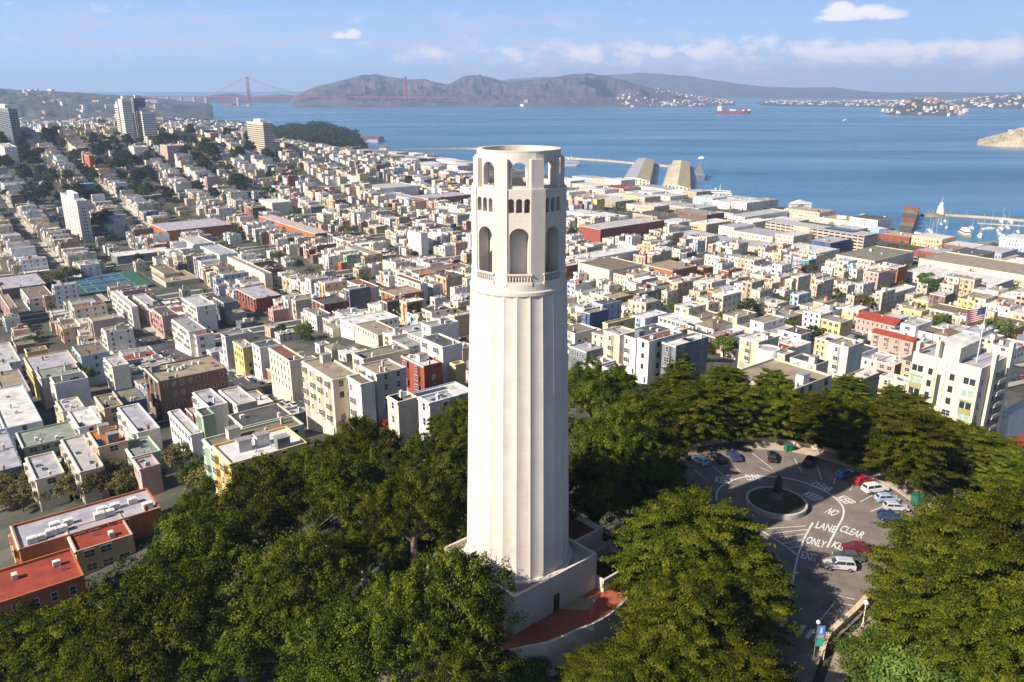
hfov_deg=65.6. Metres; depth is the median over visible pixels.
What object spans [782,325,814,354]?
house
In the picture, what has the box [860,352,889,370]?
house
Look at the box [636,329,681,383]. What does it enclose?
house
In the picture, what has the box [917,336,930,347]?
house
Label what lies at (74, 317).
distant buildings
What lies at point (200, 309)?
house
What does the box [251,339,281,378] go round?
house
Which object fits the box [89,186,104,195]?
garden tree
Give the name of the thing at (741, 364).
garage door
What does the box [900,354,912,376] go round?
house
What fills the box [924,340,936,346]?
house
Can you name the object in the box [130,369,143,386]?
house
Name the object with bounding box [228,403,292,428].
house
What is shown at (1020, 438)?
house
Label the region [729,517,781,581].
cypress tree
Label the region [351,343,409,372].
house
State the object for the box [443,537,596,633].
tower base
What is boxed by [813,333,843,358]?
house
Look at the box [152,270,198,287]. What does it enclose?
school building
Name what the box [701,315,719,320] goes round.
house
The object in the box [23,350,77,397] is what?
apartment building
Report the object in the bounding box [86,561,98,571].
window
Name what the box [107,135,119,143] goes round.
garden tree
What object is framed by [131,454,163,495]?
house
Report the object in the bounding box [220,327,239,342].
house
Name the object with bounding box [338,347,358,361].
house
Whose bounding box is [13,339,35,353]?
house
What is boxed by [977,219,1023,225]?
floating dock
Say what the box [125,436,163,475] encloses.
house
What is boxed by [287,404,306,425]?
house
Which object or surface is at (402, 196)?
warehouse
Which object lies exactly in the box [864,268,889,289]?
apartment building
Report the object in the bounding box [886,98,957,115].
island hill
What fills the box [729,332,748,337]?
house
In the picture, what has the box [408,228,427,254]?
apartment building
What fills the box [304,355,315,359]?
house
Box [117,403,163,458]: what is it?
house
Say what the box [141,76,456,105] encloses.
suspension bridge
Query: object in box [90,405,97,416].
house
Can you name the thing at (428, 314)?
bay window
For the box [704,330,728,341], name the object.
house
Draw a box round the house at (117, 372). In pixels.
[103,355,131,390]
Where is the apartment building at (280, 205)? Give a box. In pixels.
[259,198,292,213]
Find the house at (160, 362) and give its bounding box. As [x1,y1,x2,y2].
[139,358,174,368]
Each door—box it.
[554,592,559,611]
[739,361,744,367]
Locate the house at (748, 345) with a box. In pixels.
[737,331,778,368]
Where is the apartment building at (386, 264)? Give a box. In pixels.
[382,257,415,269]
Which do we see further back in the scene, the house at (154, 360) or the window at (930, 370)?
the house at (154, 360)
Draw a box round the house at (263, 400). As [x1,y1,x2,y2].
[254,395,273,406]
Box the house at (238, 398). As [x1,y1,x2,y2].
[218,386,257,413]
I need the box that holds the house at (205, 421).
[195,407,216,437]
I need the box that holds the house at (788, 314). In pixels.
[766,309,802,325]
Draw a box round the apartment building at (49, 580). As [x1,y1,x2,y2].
[0,548,86,612]
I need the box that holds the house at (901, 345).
[870,328,920,357]
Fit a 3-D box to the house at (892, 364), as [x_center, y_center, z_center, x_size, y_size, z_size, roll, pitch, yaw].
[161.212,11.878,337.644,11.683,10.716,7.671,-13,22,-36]
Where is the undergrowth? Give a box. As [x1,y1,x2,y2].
[85,383,984,681]
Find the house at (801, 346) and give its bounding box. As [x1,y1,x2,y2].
[779,337,810,354]
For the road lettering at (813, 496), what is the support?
on the plaza road
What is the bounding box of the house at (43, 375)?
[35,363,80,408]
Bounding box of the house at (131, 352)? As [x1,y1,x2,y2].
[118,346,152,355]
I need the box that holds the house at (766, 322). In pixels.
[749,314,784,333]
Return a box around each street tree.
[0,469,28,489]
[0,470,22,492]
[0,480,36,511]
[22,334,39,340]
[25,483,49,502]
[45,271,63,283]
[48,471,79,501]
[57,266,79,278]
[58,459,64,469]
[63,463,71,480]
[71,268,84,275]
[73,468,113,499]
[79,366,96,378]
[94,233,104,236]
[103,458,129,478]
[105,469,138,493]
[113,464,137,490]
[160,441,200,467]
[160,463,168,480]
[176,454,204,482]
[181,464,215,494]
[229,225,243,233]
[270,250,283,258]
[293,320,314,335]
[345,225,356,231]
[356,274,369,281]
[459,337,468,342]
[622,289,636,295]
[666,301,677,311]
[707,340,716,355]
[711,336,739,357]
[716,311,732,318]
[779,296,789,300]
[784,317,797,325]
[804,263,817,271]
[854,294,875,305]
[878,310,886,314]
[917,272,933,279]
[920,277,940,290]
[927,319,941,325]
[931,312,951,322]
[957,320,979,326]
[972,318,995,325]
[990,317,1019,335]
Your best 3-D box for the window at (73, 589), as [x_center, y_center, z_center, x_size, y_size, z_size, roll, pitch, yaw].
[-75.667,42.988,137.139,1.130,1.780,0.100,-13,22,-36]
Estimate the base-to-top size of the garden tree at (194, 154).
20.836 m
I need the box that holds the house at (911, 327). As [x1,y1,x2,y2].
[899,317,931,336]
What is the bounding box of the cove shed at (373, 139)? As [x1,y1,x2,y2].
[361,136,384,142]
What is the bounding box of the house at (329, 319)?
[322,315,338,331]
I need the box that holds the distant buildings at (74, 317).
[0,117,1023,346]
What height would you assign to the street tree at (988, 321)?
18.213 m
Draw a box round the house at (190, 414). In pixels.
[185,406,195,422]
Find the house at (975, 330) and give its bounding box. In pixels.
[962,323,993,336]
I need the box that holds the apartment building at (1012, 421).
[999,398,1023,439]
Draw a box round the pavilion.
[837,214,861,218]
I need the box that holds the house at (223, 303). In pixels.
[213,295,238,321]
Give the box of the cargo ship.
[716,106,750,113]
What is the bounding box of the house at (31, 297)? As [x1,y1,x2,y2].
[20,286,51,311]
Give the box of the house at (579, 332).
[568,323,596,352]
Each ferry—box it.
[565,155,581,165]
[709,184,732,195]
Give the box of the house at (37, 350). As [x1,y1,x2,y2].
[24,345,47,356]
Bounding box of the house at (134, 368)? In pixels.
[129,365,141,371]
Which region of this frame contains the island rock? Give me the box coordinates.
[977,127,1023,146]
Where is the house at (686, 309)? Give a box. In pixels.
[674,301,705,316]
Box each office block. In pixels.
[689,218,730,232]
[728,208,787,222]
[835,245,913,265]
[918,251,1023,287]
[1014,291,1023,304]
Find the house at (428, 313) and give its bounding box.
[421,304,453,322]
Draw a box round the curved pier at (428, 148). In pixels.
[386,147,670,166]
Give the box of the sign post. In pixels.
[812,620,825,662]
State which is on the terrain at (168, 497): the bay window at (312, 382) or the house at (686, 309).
the house at (686, 309)
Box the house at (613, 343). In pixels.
[603,326,634,364]
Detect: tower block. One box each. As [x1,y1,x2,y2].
[0,104,21,149]
[60,190,93,243]
[114,101,122,134]
[118,96,135,138]
[130,95,145,136]
[132,108,157,141]
[246,119,275,156]
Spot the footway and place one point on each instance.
(878, 476)
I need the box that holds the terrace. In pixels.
[480,581,635,681]
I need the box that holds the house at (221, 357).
[219,351,223,363]
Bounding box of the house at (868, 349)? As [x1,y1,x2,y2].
[862,344,877,355]
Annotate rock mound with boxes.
[921,212,945,217]
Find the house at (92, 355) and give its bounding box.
[72,341,109,385]
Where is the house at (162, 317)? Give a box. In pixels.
[151,306,177,339]
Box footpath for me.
[824,616,877,681]
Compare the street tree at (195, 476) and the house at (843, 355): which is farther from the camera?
the house at (843, 355)
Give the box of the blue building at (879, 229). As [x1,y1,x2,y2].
[870,227,887,232]
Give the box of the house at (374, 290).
[347,279,379,302]
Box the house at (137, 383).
[134,378,144,388]
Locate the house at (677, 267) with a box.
[643,259,697,276]
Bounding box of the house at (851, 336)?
[847,334,864,341]
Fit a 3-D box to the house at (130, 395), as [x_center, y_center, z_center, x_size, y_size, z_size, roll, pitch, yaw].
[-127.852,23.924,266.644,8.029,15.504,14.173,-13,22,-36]
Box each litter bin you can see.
[783,442,791,451]
[790,443,794,451]
[910,491,923,506]
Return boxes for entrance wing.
[569,509,621,591]
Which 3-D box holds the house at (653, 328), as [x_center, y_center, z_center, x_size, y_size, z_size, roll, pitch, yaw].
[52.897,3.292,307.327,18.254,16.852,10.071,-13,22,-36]
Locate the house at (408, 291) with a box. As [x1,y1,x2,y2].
[380,285,423,299]
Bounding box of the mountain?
[500,73,1023,98]
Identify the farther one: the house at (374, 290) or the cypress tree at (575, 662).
the house at (374, 290)
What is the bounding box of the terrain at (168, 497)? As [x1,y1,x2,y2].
[0,123,1023,681]
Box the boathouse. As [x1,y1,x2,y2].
[379,145,386,149]
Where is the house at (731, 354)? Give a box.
[721,340,739,359]
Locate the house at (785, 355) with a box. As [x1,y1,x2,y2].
[777,349,794,361]
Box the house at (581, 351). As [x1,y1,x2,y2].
[568,341,602,369]
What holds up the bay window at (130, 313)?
in the house at (125, 308)
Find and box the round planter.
[746,486,807,519]
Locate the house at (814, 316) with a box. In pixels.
[801,305,841,327]
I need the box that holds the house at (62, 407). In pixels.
[54,396,84,422]
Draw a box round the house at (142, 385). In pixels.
[139,382,145,388]
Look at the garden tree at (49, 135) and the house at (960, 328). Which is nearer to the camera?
the house at (960, 328)
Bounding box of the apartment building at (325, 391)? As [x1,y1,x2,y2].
[301,352,358,434]
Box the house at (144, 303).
[132,294,159,326]
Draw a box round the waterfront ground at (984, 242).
[183,100,998,243]
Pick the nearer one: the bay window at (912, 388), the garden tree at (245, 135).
the bay window at (912, 388)
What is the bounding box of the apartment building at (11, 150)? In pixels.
[0,143,19,165]
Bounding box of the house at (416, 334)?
[407,329,421,341]
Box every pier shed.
[624,158,656,184]
[662,160,693,189]
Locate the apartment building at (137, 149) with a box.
[128,145,147,156]
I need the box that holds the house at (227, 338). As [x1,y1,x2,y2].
[220,329,253,369]
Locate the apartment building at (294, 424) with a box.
[201,416,304,496]
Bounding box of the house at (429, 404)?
[417,389,459,459]
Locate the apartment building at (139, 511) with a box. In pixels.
[8,488,161,563]
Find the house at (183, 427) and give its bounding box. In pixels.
[167,409,203,464]
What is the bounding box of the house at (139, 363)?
[129,357,165,365]
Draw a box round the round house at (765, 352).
[756,344,779,363]
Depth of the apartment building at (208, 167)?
1063.03 m
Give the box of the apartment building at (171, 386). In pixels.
[143,355,228,419]
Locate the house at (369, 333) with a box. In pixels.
[354,320,392,347]
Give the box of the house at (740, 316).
[723,309,756,326]
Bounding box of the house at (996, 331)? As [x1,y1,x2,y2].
[988,325,998,333]
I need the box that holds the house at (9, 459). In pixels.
[0,428,23,493]
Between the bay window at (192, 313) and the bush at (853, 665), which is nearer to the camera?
the bush at (853, 665)
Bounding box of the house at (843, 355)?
[826,337,863,378]
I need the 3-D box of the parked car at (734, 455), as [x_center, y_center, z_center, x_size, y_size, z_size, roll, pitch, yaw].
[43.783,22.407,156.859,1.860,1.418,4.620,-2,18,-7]
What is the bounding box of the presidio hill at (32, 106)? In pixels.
[0,88,213,123]
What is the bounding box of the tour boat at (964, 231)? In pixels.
[957,227,971,236]
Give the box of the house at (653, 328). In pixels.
[634,323,675,334]
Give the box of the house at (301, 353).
[297,351,306,356]
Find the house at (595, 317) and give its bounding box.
[581,306,608,328]
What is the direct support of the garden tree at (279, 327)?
on the terrain at (168, 497)
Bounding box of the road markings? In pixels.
[695,453,882,640]
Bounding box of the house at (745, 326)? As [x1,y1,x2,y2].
[736,321,749,332]
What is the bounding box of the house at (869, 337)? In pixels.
[867,328,873,344]
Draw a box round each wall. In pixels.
[678,437,941,504]
[818,594,868,660]
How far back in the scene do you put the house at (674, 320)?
385.68 m
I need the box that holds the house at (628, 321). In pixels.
[602,316,634,328]
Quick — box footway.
[744,441,933,509]
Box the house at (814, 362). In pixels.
[790,353,828,372]
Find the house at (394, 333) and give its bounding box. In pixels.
[382,327,406,345]
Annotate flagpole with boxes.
[965,305,987,361]
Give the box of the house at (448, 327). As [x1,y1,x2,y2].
[421,317,458,340]
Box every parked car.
[690,455,709,465]
[708,452,727,463]
[725,450,742,461]
[767,450,777,462]
[802,455,817,467]
[822,556,856,572]
[832,550,865,562]
[834,468,854,479]
[840,541,869,553]
[851,474,873,485]
[860,481,888,494]
[873,492,899,503]
[876,509,903,520]
[882,500,909,512]
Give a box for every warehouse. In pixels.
[0,273,46,298]
[339,310,398,339]
[384,192,413,198]
[410,191,470,201]
[427,262,468,272]
[566,246,639,261]
[579,216,663,241]
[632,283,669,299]
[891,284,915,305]
[906,264,1013,287]
[926,303,1023,333]
[967,291,1023,308]
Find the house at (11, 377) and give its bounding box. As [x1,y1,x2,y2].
[0,369,33,403]
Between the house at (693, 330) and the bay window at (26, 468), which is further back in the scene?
the house at (693, 330)
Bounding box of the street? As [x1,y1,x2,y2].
[0,139,1023,460]
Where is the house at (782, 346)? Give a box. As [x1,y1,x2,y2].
[778,342,793,351]
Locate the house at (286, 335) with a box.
[274,328,300,342]
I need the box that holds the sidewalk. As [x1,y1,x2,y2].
[0,137,1023,462]
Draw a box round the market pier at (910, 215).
[899,206,919,232]
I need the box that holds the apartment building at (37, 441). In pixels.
[15,421,77,466]
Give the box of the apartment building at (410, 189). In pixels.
[372,182,418,194]
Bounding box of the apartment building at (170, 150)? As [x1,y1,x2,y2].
[160,143,182,161]
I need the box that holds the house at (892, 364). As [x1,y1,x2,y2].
[876,355,901,374]
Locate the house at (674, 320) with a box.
[658,313,702,328]
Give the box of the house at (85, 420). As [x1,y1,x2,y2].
[66,406,101,437]
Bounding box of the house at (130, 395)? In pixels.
[112,386,148,413]
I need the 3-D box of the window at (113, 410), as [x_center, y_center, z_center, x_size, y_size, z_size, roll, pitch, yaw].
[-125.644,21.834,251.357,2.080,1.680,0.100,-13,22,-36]
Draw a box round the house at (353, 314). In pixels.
[339,310,370,318]
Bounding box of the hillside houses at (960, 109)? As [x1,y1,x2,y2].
[22,88,1023,123]
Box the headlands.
[290,73,735,106]
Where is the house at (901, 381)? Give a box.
[878,372,908,393]
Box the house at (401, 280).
[394,274,427,300]
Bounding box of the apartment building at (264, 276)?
[227,256,272,289]
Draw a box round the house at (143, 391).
[138,388,148,403]
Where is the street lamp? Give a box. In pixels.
[861,600,868,626]
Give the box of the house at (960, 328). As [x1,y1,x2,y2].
[951,325,969,332]
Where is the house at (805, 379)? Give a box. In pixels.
[737,358,831,406]
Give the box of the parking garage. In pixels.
[765,219,877,249]
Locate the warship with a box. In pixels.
[694,158,704,180]
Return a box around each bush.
[503,656,553,681]
[666,461,687,476]
[826,629,889,681]
[845,632,953,681]
[857,621,891,638]
[887,639,966,681]
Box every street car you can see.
[152,415,162,421]
[245,376,252,381]
[275,398,282,403]
[282,400,289,405]
[289,401,297,406]
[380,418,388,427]
[1011,376,1019,380]
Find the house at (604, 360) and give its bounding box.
[583,356,615,370]
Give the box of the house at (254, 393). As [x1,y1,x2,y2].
[247,390,263,396]
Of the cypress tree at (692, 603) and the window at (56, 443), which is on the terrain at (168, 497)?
the cypress tree at (692, 603)
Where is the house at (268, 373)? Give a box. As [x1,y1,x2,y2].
[266,359,307,380]
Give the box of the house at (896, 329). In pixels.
[889,325,900,332]
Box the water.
[71,92,1023,242]
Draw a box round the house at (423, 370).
[401,351,442,392]
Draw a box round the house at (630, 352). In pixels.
[620,329,644,374]
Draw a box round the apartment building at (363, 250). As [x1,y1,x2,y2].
[345,245,382,261]
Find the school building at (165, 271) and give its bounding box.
[150,264,179,277]
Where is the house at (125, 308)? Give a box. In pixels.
[111,290,140,329]
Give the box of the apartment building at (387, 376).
[358,358,406,424]
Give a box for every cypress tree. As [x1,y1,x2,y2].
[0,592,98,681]
[0,597,60,629]
[0,609,56,681]
[59,590,117,655]
[552,639,616,681]
[553,667,607,681]
[580,628,686,681]
[593,498,712,605]
[601,563,762,681]
[602,480,787,600]
[627,581,667,632]
[635,618,742,681]
[648,368,701,402]
[659,380,740,446]
[660,353,701,378]
[682,648,726,678]
[684,530,806,649]
[697,363,753,392]
[708,614,785,661]
[713,626,806,681]
[720,380,779,440]
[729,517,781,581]
[747,367,794,392]
[751,383,812,439]
[780,385,853,449]
[816,395,896,467]
[830,373,875,406]
[851,404,967,491]
[857,528,1023,669]
[859,497,1016,585]
[863,553,981,676]
[867,383,906,407]
[888,391,941,416]
[897,581,1023,681]
[908,472,1023,585]
[915,405,955,422]
[924,421,958,441]
[931,417,963,427]
[941,426,1022,490]
[943,427,972,467]
[944,419,1001,437]
[951,449,1008,489]
[974,447,1023,497]
[976,445,1023,489]
[980,473,1023,506]
[986,537,1023,597]
[997,432,1023,450]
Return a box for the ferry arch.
[784,200,811,209]
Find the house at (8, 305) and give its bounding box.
[0,294,18,315]
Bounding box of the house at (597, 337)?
[591,326,617,346]
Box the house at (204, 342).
[193,327,215,355]
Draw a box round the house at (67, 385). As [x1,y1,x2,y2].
[49,371,92,406]
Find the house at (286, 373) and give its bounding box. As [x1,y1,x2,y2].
[268,345,304,400]
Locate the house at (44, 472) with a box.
[23,451,69,511]
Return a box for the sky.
[0,0,1023,91]
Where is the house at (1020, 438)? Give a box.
[1011,434,1023,449]
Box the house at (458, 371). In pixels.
[449,360,465,385]
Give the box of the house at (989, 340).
[981,333,1004,349]
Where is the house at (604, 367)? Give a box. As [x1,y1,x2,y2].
[602,362,624,402]
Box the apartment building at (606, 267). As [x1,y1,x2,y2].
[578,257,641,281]
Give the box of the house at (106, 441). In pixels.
[86,422,128,483]
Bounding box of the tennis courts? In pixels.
[61,266,153,296]
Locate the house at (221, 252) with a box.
[200,244,237,263]
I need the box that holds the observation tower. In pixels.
[464,145,571,589]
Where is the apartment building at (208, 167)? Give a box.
[204,159,211,172]
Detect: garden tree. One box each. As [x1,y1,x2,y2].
[0,135,11,142]
[0,155,16,168]
[0,189,8,196]
[16,163,31,181]
[16,168,32,184]
[17,136,28,144]
[18,149,34,165]
[18,169,33,184]
[18,189,33,201]
[19,142,30,150]
[25,155,40,168]
[26,184,35,190]
[29,149,38,163]
[33,165,43,176]
[33,187,50,204]
[34,147,44,155]
[37,184,50,200]
[39,129,54,142]
[40,180,53,197]
[41,167,62,183]
[48,125,60,139]
[54,192,61,201]
[59,139,66,148]
[61,169,73,178]
[61,184,70,190]
[67,182,89,195]
[68,148,80,155]
[70,151,80,159]
[71,159,84,165]
[75,163,83,170]
[80,165,91,175]
[83,191,92,200]
[86,136,98,143]
[89,169,99,183]
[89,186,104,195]
[90,143,106,155]
[90,218,98,230]
[91,211,107,228]
[95,157,106,164]
[99,209,112,218]
[100,140,111,156]
[106,233,117,243]
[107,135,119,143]
[107,157,123,173]
[113,142,122,149]
[115,186,125,193]
[116,150,126,157]
[117,171,124,178]
[119,153,133,171]
[120,133,133,144]
[120,159,130,169]
[121,151,138,169]
[125,182,144,193]
[130,167,147,183]
[133,253,143,259]
[134,155,142,168]
[138,183,156,194]
[142,150,152,159]
[143,168,155,181]
[151,135,167,151]
[160,132,167,140]
[160,186,175,201]
[162,193,171,198]
[179,146,189,153]
[185,123,196,132]
[186,135,197,146]
[190,151,199,158]
[191,179,204,188]
[195,155,211,168]
[196,140,207,154]
[199,137,210,155]
[204,143,220,156]
[208,187,220,196]
[221,127,231,134]
[224,164,234,173]
[226,174,240,186]
[231,146,245,156]
[233,173,245,180]
[235,181,247,189]
[243,131,248,139]
[243,140,255,150]
[243,176,252,185]
[263,150,274,157]
[263,186,275,194]
[265,170,277,177]
[275,324,286,330]
[293,259,303,270]
[303,333,313,345]
[391,304,400,316]
[403,301,423,315]
[418,312,425,320]
[566,227,578,233]
[736,297,762,311]
[754,310,763,317]
[805,325,827,342]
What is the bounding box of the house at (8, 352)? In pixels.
[0,342,23,376]
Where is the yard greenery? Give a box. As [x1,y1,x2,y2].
[0,124,1023,343]
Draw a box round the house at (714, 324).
[696,317,733,331]
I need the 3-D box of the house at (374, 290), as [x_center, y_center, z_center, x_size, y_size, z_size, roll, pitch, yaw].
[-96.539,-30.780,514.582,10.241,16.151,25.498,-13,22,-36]
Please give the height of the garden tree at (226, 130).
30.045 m
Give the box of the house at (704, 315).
[688,310,718,320]
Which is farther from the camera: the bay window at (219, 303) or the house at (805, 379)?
the bay window at (219, 303)
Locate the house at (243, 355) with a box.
[232,339,254,375]
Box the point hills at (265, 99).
[190,93,293,102]
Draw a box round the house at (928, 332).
[917,326,943,340]
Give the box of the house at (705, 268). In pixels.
[697,264,713,275]
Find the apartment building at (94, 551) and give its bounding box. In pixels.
[64,513,135,576]
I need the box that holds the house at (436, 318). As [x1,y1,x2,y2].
[431,315,448,320]
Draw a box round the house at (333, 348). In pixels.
[324,341,345,357]
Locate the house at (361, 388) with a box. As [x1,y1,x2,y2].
[345,373,376,427]
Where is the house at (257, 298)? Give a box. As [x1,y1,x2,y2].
[235,284,281,312]
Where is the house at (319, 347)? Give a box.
[314,341,329,353]
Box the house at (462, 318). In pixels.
[448,310,469,335]
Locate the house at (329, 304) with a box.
[311,295,348,315]
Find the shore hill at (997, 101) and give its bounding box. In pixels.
[755,95,1023,108]
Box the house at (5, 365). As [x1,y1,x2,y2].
[0,358,11,370]
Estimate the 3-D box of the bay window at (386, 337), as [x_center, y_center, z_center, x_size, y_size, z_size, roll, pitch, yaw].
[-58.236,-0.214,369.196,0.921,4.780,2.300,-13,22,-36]
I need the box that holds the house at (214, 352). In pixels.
[206,346,222,358]
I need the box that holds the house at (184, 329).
[171,316,206,356]
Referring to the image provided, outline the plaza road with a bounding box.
[676,442,920,681]
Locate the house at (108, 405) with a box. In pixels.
[94,392,122,429]
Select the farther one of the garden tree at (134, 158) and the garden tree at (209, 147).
the garden tree at (209, 147)
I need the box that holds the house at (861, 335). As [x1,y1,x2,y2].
[851,330,867,343]
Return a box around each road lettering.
[715,476,731,483]
[745,474,761,479]
[801,551,817,560]
[803,491,823,500]
[806,537,826,547]
[811,482,832,491]
[815,521,837,532]
[824,508,838,515]
[831,541,841,549]
[837,495,855,503]
[840,526,863,538]
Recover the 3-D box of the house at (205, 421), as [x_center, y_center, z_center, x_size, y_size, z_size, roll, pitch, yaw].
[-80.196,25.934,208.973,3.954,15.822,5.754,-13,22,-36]
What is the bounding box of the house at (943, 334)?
[933,328,959,340]
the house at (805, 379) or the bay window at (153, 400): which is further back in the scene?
the bay window at (153, 400)
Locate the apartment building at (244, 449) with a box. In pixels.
[211,426,307,521]
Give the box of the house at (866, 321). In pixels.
[855,310,904,338]
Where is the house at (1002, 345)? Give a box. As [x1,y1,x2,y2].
[992,338,1023,365]
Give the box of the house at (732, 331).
[719,326,743,335]
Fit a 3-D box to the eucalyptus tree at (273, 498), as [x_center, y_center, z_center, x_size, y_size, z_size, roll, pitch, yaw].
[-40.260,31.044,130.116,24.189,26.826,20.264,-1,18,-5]
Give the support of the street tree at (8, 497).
on the terrain at (168, 497)
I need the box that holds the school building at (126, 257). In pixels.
[110,246,166,265]
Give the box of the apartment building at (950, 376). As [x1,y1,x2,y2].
[907,333,1016,432]
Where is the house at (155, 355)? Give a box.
[127,353,162,362]
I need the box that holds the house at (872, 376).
[847,368,879,399]
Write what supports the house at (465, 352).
on the terrain at (168, 497)
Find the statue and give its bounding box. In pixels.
[770,475,783,500]
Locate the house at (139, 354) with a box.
[122,350,154,360]
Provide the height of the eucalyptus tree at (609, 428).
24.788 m
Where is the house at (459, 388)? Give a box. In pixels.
[411,381,467,405]
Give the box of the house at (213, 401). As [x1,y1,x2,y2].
[192,388,228,434]
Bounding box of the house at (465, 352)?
[462,343,468,361]
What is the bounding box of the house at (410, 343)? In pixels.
[391,336,420,351]
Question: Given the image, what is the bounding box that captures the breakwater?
[928,211,1023,221]
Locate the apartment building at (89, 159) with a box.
[83,154,95,172]
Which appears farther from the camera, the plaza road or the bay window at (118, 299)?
the bay window at (118, 299)
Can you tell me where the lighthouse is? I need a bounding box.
[936,199,944,214]
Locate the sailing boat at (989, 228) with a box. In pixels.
[982,217,996,229]
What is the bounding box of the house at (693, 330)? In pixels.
[687,327,707,334]
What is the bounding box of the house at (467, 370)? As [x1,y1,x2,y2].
[466,360,468,382]
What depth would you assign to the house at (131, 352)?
386.55 m
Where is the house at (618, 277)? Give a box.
[613,268,650,290]
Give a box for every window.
[8,533,14,559]
[12,545,21,563]
[15,437,19,455]
[18,445,24,463]
[23,462,28,478]
[27,470,31,482]
[29,446,37,452]
[30,477,38,498]
[31,597,40,605]
[42,443,49,449]
[47,476,56,484]
[50,382,55,404]
[50,591,58,601]
[54,405,59,422]
[54,441,61,446]
[58,410,62,422]
[59,444,64,461]
[62,450,67,462]
[66,456,71,470]
[69,585,77,595]
[70,463,75,482]
[73,426,78,434]
[74,470,81,492]
[77,356,81,367]
[83,548,95,558]
[86,437,92,446]
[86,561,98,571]
[92,445,98,456]
[100,543,112,553]
[102,556,113,566]
[103,332,107,347]
[103,360,107,379]
[105,363,109,382]
[108,366,113,386]
[109,444,118,451]
[111,407,117,412]
[117,411,123,433]
[118,299,122,315]
[118,519,129,525]
[119,551,129,558]
[120,300,124,317]
[121,417,127,439]
[124,304,128,320]
[126,305,130,322]
[127,424,132,439]
[128,307,132,324]
[131,430,137,438]
[140,303,144,318]
[142,304,146,320]
[143,371,150,401]
[145,306,148,321]
[148,375,155,406]
[151,310,155,328]
[153,380,160,411]
[154,312,157,330]
[156,314,160,332]
[159,316,163,334]
[171,321,175,339]
[174,323,178,341]
[177,325,180,343]
[179,327,183,345]
[181,299,185,314]
[182,329,186,348]
[184,301,188,316]
[185,332,190,350]
[187,303,191,317]
[190,305,193,319]
[192,396,197,414]
[193,307,196,321]
[195,414,203,437]
[197,401,202,408]
[203,445,212,490]
[211,451,223,495]
[215,300,218,313]
[218,301,221,315]
[220,461,229,502]
[221,303,224,316]
[301,364,310,407]
[309,369,317,412]
[316,374,325,418]
[324,379,333,424]
[349,382,357,417]
[354,357,359,372]
[359,368,365,375]
[367,373,375,399]
[384,335,388,344]
[403,359,409,386]
[414,365,420,390]
[422,310,425,322]
[422,341,427,354]
[423,326,427,335]
[427,312,430,321]
[433,346,438,359]
[568,333,572,351]
[583,313,586,324]
[607,334,613,358]
[623,338,630,364]
[636,317,640,327]
[663,345,671,372]
[675,306,679,313]
[682,308,686,315]
[744,341,751,362]
[753,322,758,332]
[831,345,840,371]
[873,334,878,345]
[882,378,890,389]
[883,337,888,347]
[893,339,899,350]
[898,382,905,392]
[903,342,909,352]
[905,325,910,335]
[907,384,920,393]
[909,373,921,386]
[911,361,923,375]
[928,368,932,374]
[932,374,940,403]
[942,408,949,416]
[945,397,950,404]
[947,385,952,392]
[949,374,954,380]
[955,410,969,423]
[957,399,971,413]
[959,387,974,401]
[962,375,976,389]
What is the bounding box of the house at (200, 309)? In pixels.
[181,295,217,330]
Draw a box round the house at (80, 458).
[59,434,109,503]
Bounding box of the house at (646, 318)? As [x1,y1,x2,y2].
[632,309,667,327]
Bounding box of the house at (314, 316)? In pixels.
[305,308,330,330]
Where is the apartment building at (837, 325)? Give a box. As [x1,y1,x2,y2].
[820,315,852,336]
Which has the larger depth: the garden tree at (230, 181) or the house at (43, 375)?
the garden tree at (230, 181)
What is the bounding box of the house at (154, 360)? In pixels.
[141,358,169,364]
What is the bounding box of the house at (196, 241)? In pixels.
[179,235,213,247]
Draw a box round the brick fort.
[219,103,236,105]
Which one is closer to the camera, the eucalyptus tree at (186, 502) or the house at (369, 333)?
the eucalyptus tree at (186, 502)
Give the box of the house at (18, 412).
[0,383,42,450]
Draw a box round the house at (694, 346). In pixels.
[660,333,708,379]
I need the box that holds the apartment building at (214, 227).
[151,218,231,240]
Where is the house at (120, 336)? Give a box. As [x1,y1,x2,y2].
[101,322,135,351]
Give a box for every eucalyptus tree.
[27,626,135,681]
[56,551,226,681]
[57,622,193,681]
[102,497,279,640]
[153,484,230,536]
[156,578,304,681]
[197,447,336,553]
[228,523,371,654]
[272,441,337,514]
[274,585,398,681]
[297,440,400,538]
[313,431,346,452]
[315,410,413,476]
[329,566,465,681]
[332,517,408,587]
[349,462,466,571]
[368,535,528,680]
[391,423,467,489]
[412,609,525,681]
[419,492,466,551]
[425,393,467,452]
[568,356,622,418]
[568,393,657,468]
[568,442,646,523]
[596,431,679,513]
[604,361,639,404]
[607,389,680,432]
[623,454,696,509]
[637,424,694,470]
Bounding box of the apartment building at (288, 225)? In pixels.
[259,214,329,237]
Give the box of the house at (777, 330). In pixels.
[763,324,792,335]
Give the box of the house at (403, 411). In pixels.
[386,389,419,443]
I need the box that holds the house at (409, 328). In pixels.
[400,323,421,332]
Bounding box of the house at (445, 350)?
[420,333,461,383]
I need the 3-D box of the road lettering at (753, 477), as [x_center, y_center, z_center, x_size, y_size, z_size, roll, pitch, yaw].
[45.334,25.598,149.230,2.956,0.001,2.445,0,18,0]
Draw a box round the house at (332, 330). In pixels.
[324,320,340,337]
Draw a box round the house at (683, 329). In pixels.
[675,324,690,335]

